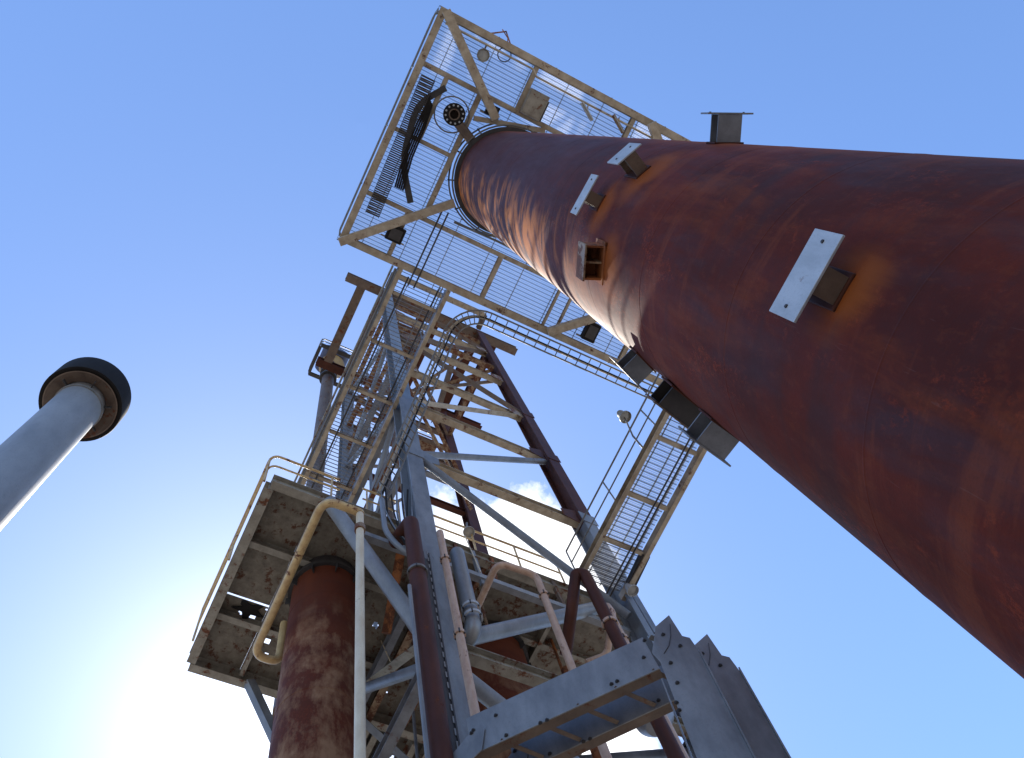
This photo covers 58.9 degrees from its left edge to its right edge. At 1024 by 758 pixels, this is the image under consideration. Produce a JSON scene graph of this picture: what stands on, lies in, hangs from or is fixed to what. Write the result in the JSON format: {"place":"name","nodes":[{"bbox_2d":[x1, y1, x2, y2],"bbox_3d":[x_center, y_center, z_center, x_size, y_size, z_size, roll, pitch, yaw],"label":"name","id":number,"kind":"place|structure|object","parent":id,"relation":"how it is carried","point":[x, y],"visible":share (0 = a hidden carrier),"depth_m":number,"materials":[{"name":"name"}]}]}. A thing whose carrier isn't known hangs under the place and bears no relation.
{"place":"outdoors","nodes":[
{"label":"outdoors","id":0,"kind":"place"},
{"bbox_2d":[315,272,696,757],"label":"lattice tower","id":1,"kind":"structure","parent":0,"point":[441,466],"depth_m":21.31,"materials":[{"name":"grey metal"}]},
{"bbox_2d":[272,361,336,717],"bbox_3d":[-6.393,2.857,29.762,0.751,26.222,0.751,23,-79,-15],"label":"riser pipe","id":2,"kind":"object","parent":1,"relation":"attached to","point":[327,379],"visible":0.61,"depth_m":35.20,"materials":[{"name":"grey metal"}]},
{"bbox_2d":[308,339,352,387],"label":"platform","id":3,"kind":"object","parent":2,"relation":"on","point":[342,357],"visible":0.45,"depth_m":42.91,"materials":[{"name":"paint"}]},
{"bbox_2d":[294,265,450,502],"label":"staircase","id":4,"kind":"structure","parent":1,"relation":"attached to","point":[367,338],"depth_m":23.53,"materials":[{"name":"beige metal"}]},
{"bbox_2d":[186,455,631,757],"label":"steel deck","id":5,"kind":"structure","parent":1,"relation":"attached to","point":[265,551],"depth_m":16.70,"materials":[{"name":"paint"}]},
{"bbox_2d":[382,553,404,633],"bbox_3d":[-2.105,3.777,16.183,0.170,1.126,1.235,15,-77,-13],"label":"orange pipe","id":6,"kind":"object","parent":5,"relation":"attached to","point":[390,609],"visible":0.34,"depth_m":15.99,"materials":[{"name":"orange metal"}]},
{"bbox_2d":[463,522,474,537],"bbox_3d":[-0.905,2.916,18.145,0.241,0.800,0.252,23,-79,-15],"label":"floodlight","id":7,"kind":"object","parent":5,"relation":"attached to","point":[468,531],"visible":0.98,"depth_m":17.82,"materials":[{"name":"metal"}]},
{"bbox_2d":[464,535,480,572],"bbox_3d":[-0.732,3.207,16.726,0.154,1.702,0.022,-42,-72,4],"label":"pole","id":8,"kind":"object","parent":5,"relation":"hanging from","point":[472,554],"visible":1,"depth_m":16.64,"materials":[{"name":"grey metal"}]},
{"bbox_2d":[561,665,601,757],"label":"pipe","id":9,"kind":"object","parent":5,"relation":"hanging from","point":[595,752],"visible":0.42,"depth_m":13.77,"materials":[{"name":"brown metal"}]},
{"bbox_2d":[565,373,706,600],"bbox_3d":[2.639,1.798,17.621,1.100,1.358,5.300,23,-79,-15],"label":"footbridge","id":10,"kind":"object","parent":5,"relation":"attached to","point":[654,436],"visible":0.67,"depth_m":17.23,"materials":[{"name":"beige paint"}]},
{"bbox_2d":[617,410,642,447],"bbox_3d":[2.390,0.942,17.854,0.292,1.871,0.266,-30,-72,0],"label":"floodlight","id":11,"kind":"object","parent":10,"relation":"attached to","point":[624,416],"visible":0.99,"depth_m":18.43,"materials":[{"name":"paint"}]},
{"bbox_2d":[622,577,638,596],"bbox_3d":[2.272,3.986,17.587,0.252,0.548,0.246,23,-79,-15],"label":"floodlight","id":12,"kind":"object","parent":10,"relation":"attached to","point":[632,590],"visible":0.98,"depth_m":17.39,"materials":[{"name":"metal"}]},
{"bbox_2d":[632,596,654,633],"bbox_3d":[1.880,3.377,13.318,0.015,6.908,4.059,-30,-72,0],"label":"wire","id":13,"kind":"object","parent":12,"relation":"hanging from","point":[644,617],"visible":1,"depth_m":11.47,"materials":[{"name":"metal"}]},
{"bbox_2d":[624,554,649,585],"bbox_3d":[2.420,3.704,17.552,0.180,0.160,0.750,21,-79,-14],"label":"slender box","id":14,"kind":"object","parent":10,"relation":"attached to","point":[638,560],"visible":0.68,"depth_m":17.49,"materials":[{"name":"metal"}]},
{"bbox_2d":[411,494,412,515],"bbox_3d":[-1.804,2.390,16.572,0.071,3.759,0.377,-30,-72,0],"label":"cable","id":15,"kind":"object","parent":1,"relation":"hanging from","point":[412,505],"visible":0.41,"depth_m":16.80,"materials":[{"name":"blue paint"}]},
{"bbox_2d":[450,547,482,645],"bbox_3d":[-1.004,3.722,14.287,0.303,2.724,1.356,31,-82,-16],"label":"insulated pipe","id":16,"kind":"object","parent":1,"relation":"attached to","point":[471,612],"visible":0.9,"depth_m":13.86,"materials":[{"name":"metal"}]},
{"bbox_2d":[374,310,656,501],"bbox_3d":[1.141,0.345,20.330,8.382,6.711,2.508,3,-75,-10],"label":"cable ladder","id":17,"kind":"object","parent":1,"relation":"attached to","point":[462,319],"visible":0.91,"depth_m":22.27,"materials":[{"name":"metal"}]},
{"bbox_2d":[379,482,404,539],"bbox_3d":[-2.078,2.302,16.098,0.512,3.058,0.082,-1,-74,-9],"label":"cable","id":18,"kind":"object","parent":17,"relation":"hanging from","point":[386,511],"visible":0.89,"depth_m":15.83,"materials":[{"name":"blue paint"}]},
{"bbox_2d":[384,484,404,541],"bbox_3d":[-2.002,2.363,15.963,0.426,3.005,0.099,-7,-73,-8],"label":"cable","id":19,"kind":"object","parent":17,"relation":"hanging from","point":[401,537],"visible":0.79,"depth_m":16.17,"materials":[{"name":"black rubber"}]},
{"bbox_2d":[390,489,404,543],"bbox_3d":[-1.931,2.422,15.830,0.334,2.951,0.103,-16,-72,-5],"label":"cable","id":20,"kind":"object","parent":17,"relation":"hanging from","point":[394,513],"visible":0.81,"depth_m":16.05,"materials":[{"name":"grey metal"}]},
{"bbox_2d":[636,712,673,736],"bbox_3d":[2.031,4.915,13.866,0.742,1.555,0.742,23,-79,-15],"label":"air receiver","id":21,"kind":"object","parent":1,"relation":"on","point":[647,730],"visible":0.16,"depth_m":13.18,"materials":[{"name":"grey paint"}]},
{"bbox_2d":[0,0,1023,757],"label":"sky","id":22,"kind":"structure","parent":0,"point":[180,179],"materials":[{"name":"blue"}]},
{"label":"ground","id":23,"kind":"structure","parent":0,"visible":0},
{"bbox_2d":[0,357,130,529],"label":"vent pipe","id":24,"kind":"object","parent":23,"relation":"on","point":[82,399],"visible":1,"depth_m":17.54,"materials":[{"name":"metal"}]},
{"bbox_2d":[253,499,365,757],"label":"looped pipe","id":25,"kind":"object","parent":23,"relation":"on","point":[359,688],"visible":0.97,"depth_m":13.68,"materials":[{"name":"metal"}]},
{"bbox_2d":[268,555,365,757],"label":"process column","id":26,"kind":"structure","parent":23,"relation":"on","point":[314,713],"depth_m":13.26,"materials":[{"name":"metal"}]},
{"bbox_2d":[407,584,430,757],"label":"conduit","id":27,"kind":"object","parent":23,"relation":"on","point":[420,694],"visible":1,"depth_m":10.44,"materials":[{"name":"metal"}]},
{"bbox_2d":[388,516,453,757],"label":"maroon pipe","id":28,"kind":"object","parent":23,"relation":"on","point":[438,729],"visible":0.98,"depth_m":11.22,"materials":[{"name":"metal"}]},
{"bbox_2d":[379,498,406,555],"bbox_3d":[-1.946,2.531,15.547,0.598,2.201,0.158,12,-77,-13],"label":"duct","id":29,"kind":"object","parent":28,"relation":"attached to","point":[395,543],"visible":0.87,"depth_m":15.11,"materials":[{"name":"grey metal"}]},
{"bbox_2d":[396,482,400,523],"bbox_3d":[-1.951,2.318,16.334,0.273,3.373,0.136,-34,-72,1],"label":"cable","id":30,"kind":"object","parent":28,"relation":"attached to","point":[399,521],"visible":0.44,"depth_m":16.55,"materials":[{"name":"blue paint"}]},
{"bbox_2d":[401,484,404,517],"bbox_3d":[-1.900,2.412,16.174,0.090,3.363,0.234,9,-76,-12],"label":"cable","id":31,"kind":"object","parent":28,"relation":"attached to","point":[402,499],"visible":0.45,"depth_m":16.96,"materials":[{"name":"black rubber"}]},
{"bbox_2d":[406,489,408,516],"bbox_3d":[-1.819,2.488,16.043,0.094,3.304,0.288,-14,-73,-5],"label":"cable","id":32,"kind":"object","parent":28,"relation":"attached to","point":[407,503],"visible":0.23,"depth_m":16.83,"materials":[{"name":"black rubber"}]},
{"bbox_2d":[423,551,459,752],"bbox_3d":[-0.198,4.669,7.314,0.120,14.660,0.030,23,-79,-15],"label":"cable strip","id":33,"kind":"object","parent":23,"relation":"on","point":[454,733],"visible":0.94,"depth_m":11.34,"materials":[{"name":"metal"}]},
{"bbox_2d":[436,529,479,715],"bbox_3d":[0.029,4.673,7.848,0.170,15.600,0.168,23,-79,-15],"label":"pink pipe","id":34,"kind":"object","parent":23,"relation":"on","point":[459,632],"visible":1,"depth_m":12.20,"materials":[{"name":"metal"}]},
{"bbox_2d":[463,620,532,757],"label":"process column","id":35,"kind":"structure","parent":23,"relation":"on","point":[513,647],"depth_m":15.88,"materials":[{"name":"metal"}]},
{"bbox_2d":[476,562,611,757],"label":"pink pipe","id":36,"kind":"object","parent":23,"relation":"on","point":[543,595],"visible":0.71,"depth_m":14.86,"materials":[{"name":"metal"}]},
{"bbox_2d":[453,615,790,757],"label":"steel gantry","id":37,"kind":"object","parent":23,"relation":"on","point":[702,687],"visible":1,"depth_m":9.49,"materials":[{"name":"grey metal"}]},
{"bbox_2d":[559,568,685,757],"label":"maroon pipe","id":38,"kind":"object","parent":23,"relation":"on","point":[660,726],"visible":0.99,"depth_m":14.38,"materials":[{"name":"metal"}]},
{"bbox_2d":[585,603,688,757],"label":"pink pipe","id":39,"kind":"object","parent":23,"relation":"on","point":[607,647],"visible":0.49,"depth_m":14.99,"materials":[{"name":"metal"}]},
{"bbox_2d":[454,112,1023,678],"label":"chimney","id":40,"kind":"object","parent":23,"relation":"on","point":[836,336],"visible":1,"depth_m":4.92,"materials":[{"name":"metal"}]},
{"bbox_2d":[434,96,474,143],"bbox_3d":[-1.237,-6.166,21.563,1.276,0.804,0.924,23,-79,-15],"label":"flanged nozzle","id":41,"kind":"object","parent":40,"relation":"attached to","point":[454,114],"visible":0.98,"depth_m":21.51,"materials":[{"name":"black metal"}]},
{"bbox_2d":[337,5,689,385],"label":"service platform","id":42,"kind":"structure","parent":40,"relation":"on","point":[454,21],"depth_m":22.25,"materials":[{"name":"beige paint"}]},
{"bbox_2d":[380,227,405,244],"bbox_3d":[-2.867,-3.564,22.300,0.620,0.379,0.385,23,-79,-15],"label":"equipment box","id":43,"kind":"object","parent":42,"relation":"attached to","point":[396,235],"visible":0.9,"depth_m":22.13,"materials":[{"name":"black metal"}]},
{"bbox_2d":[365,74,434,217],"bbox_3d":[-2.687,-5.549,21.738,0.352,0.100,3.501,22,-79,-15],"label":"cable tray","id":44,"kind":"object","parent":42,"relation":"attached to","point":[398,134],"visible":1,"depth_m":21.73,"materials":[{"name":"metal"}]},
{"bbox_2d":[394,97,432,190],"bbox_3d":[-2.358,-5.637,21.738,0.296,0.086,2.274,18,-78,-14],"label":"cable bundle","id":45,"kind":"object","parent":44,"relation":"on","point":[423,118],"visible":1,"depth_m":21.72,"materials":[{"name":"black rubber"}]},
{"bbox_2d":[401,85,446,202],"bbox_3d":[-2.276,-5.695,21.831,0.656,0.076,2.924,16,-78,-13],"label":"cable tray","id":46,"kind":"object","parent":42,"relation":"attached to","point":[432,95],"visible":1,"depth_m":21.68,"materials":[{"name":"metal"}]},
{"bbox_2d":[407,212,441,285],"bbox_3d":[-2.153,-3.244,22.478,0.043,0.043,2.070,23,-79,-15],"label":"conduit","id":47,"kind":"object","parent":42,"relation":"attached to","point":[424,248],"visible":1,"depth_m":22.46,"materials":[{"name":"metal"}]},
{"bbox_2d":[413,212,448,287],"bbox_3d":[-2.011,-3.182,22.519,0.043,0.043,2.070,23,-79,-15],"label":"conduit","id":48,"kind":"object","parent":42,"relation":"attached to","point":[431,250],"visible":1,"depth_m":22.50,"materials":[{"name":"metal"}]},
{"bbox_2d":[454,221,509,248],"bbox_3d":[0.127,-3.209,22.848,3.501,0.059,0.098,23,-79,-15],"label":"conduit","id":49,"kind":"object","parent":42,"relation":"attached to","point":[480,233],"visible":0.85,"depth_m":22.56,"materials":[{"name":"metal"}]},
{"bbox_2d":[477,45,489,61],"bbox_3d":[-0.655,-7.718,21.564,0.308,0.338,0.421,51,-88,-18],"label":"floodlight","id":50,"kind":"object","parent":42,"relation":"hanging from","point":[483,54],"visible":0.99,"depth_m":21.46,"materials":[{"name":"paint"}]},
{"bbox_2d":[480,106,499,119],"bbox_3d":[-0.484,-6.471,21.900,0.500,0.329,0.265,23,-79,-15],"label":"equipment box","id":51,"kind":"object","parent":42,"relation":"attached to","point":[487,113],"visible":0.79,"depth_m":21.78,"materials":[{"name":"black metal"}]},
{"bbox_2d":[491,29,511,61],"bbox_3d":[-0.336,-8.089,22.135,0.793,1.136,0.783,-17,-72,-4],"label":"hanging ring","id":52,"kind":"object","parent":42,"relation":"hanging from","point":[506,34],"visible":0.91,"depth_m":22.09,"materials":[{"name":"metal"}]},
{"bbox_2d":[519,88,549,121],"bbox_3d":[0.548,-6.631,21.995,0.540,0.471,0.620,23,-79,-15],"label":"junction box","id":53,"kind":"object","parent":42,"relation":"attached to","point":[535,104],"visible":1,"depth_m":21.78,"materials":[{"name":"paint"}]},
{"bbox_2d":[522,90,546,118],"bbox_3d":[0.548,-6.586,21.771,0.420,0.020,0.540,23,-79,-15],"label":"door","id":54,"kind":"structure","parent":53,"relation":"in","point":[534,105],"depth_m":21.76,"materials":[{"name":"paint"}]},
{"bbox_2d":[445,23,652,138],"bbox_3d":[2.035,-6.692,22.196,8.130,0.050,0.168,23,-79,-15],"label":"conduit","id":55,"kind":"object","parent":42,"relation":"attached to","point":[549,83],"visible":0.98,"depth_m":21.87,"materials":[{"name":"beige metal"}]},
{"bbox_2d":[580,102,593,120],"bbox_3d":[1.870,-6.604,22.297,0.224,0.364,0.500,-34,-72,1],"label":"strip light","id":56,"kind":"object","parent":42,"relation":"attached to","point":[586,111],"visible":0.97,"depth_m":22.15,"materials":[{"name":"metal"}]},
{"bbox_2d":[575,323,601,342],"bbox_3d":[2.054,-1.243,23.758,0.560,0.319,0.505,23,-79,-15],"label":"equipment box","id":57,"kind":"object","parent":42,"relation":"attached to","point":[589,332],"visible":0.93,"depth_m":23.62,"materials":[{"name":"black metal"}]},
{"bbox_2d":[612,114,624,133],"bbox_3d":[2.659,-6.359,22.499,0.224,0.364,0.500,-34,-72,1],"label":"strip light","id":58,"kind":"object","parent":42,"relation":"attached to","point":[618,124],"visible":1,"depth_m":22.36,"materials":[{"name":"beige paint"}]}
]}

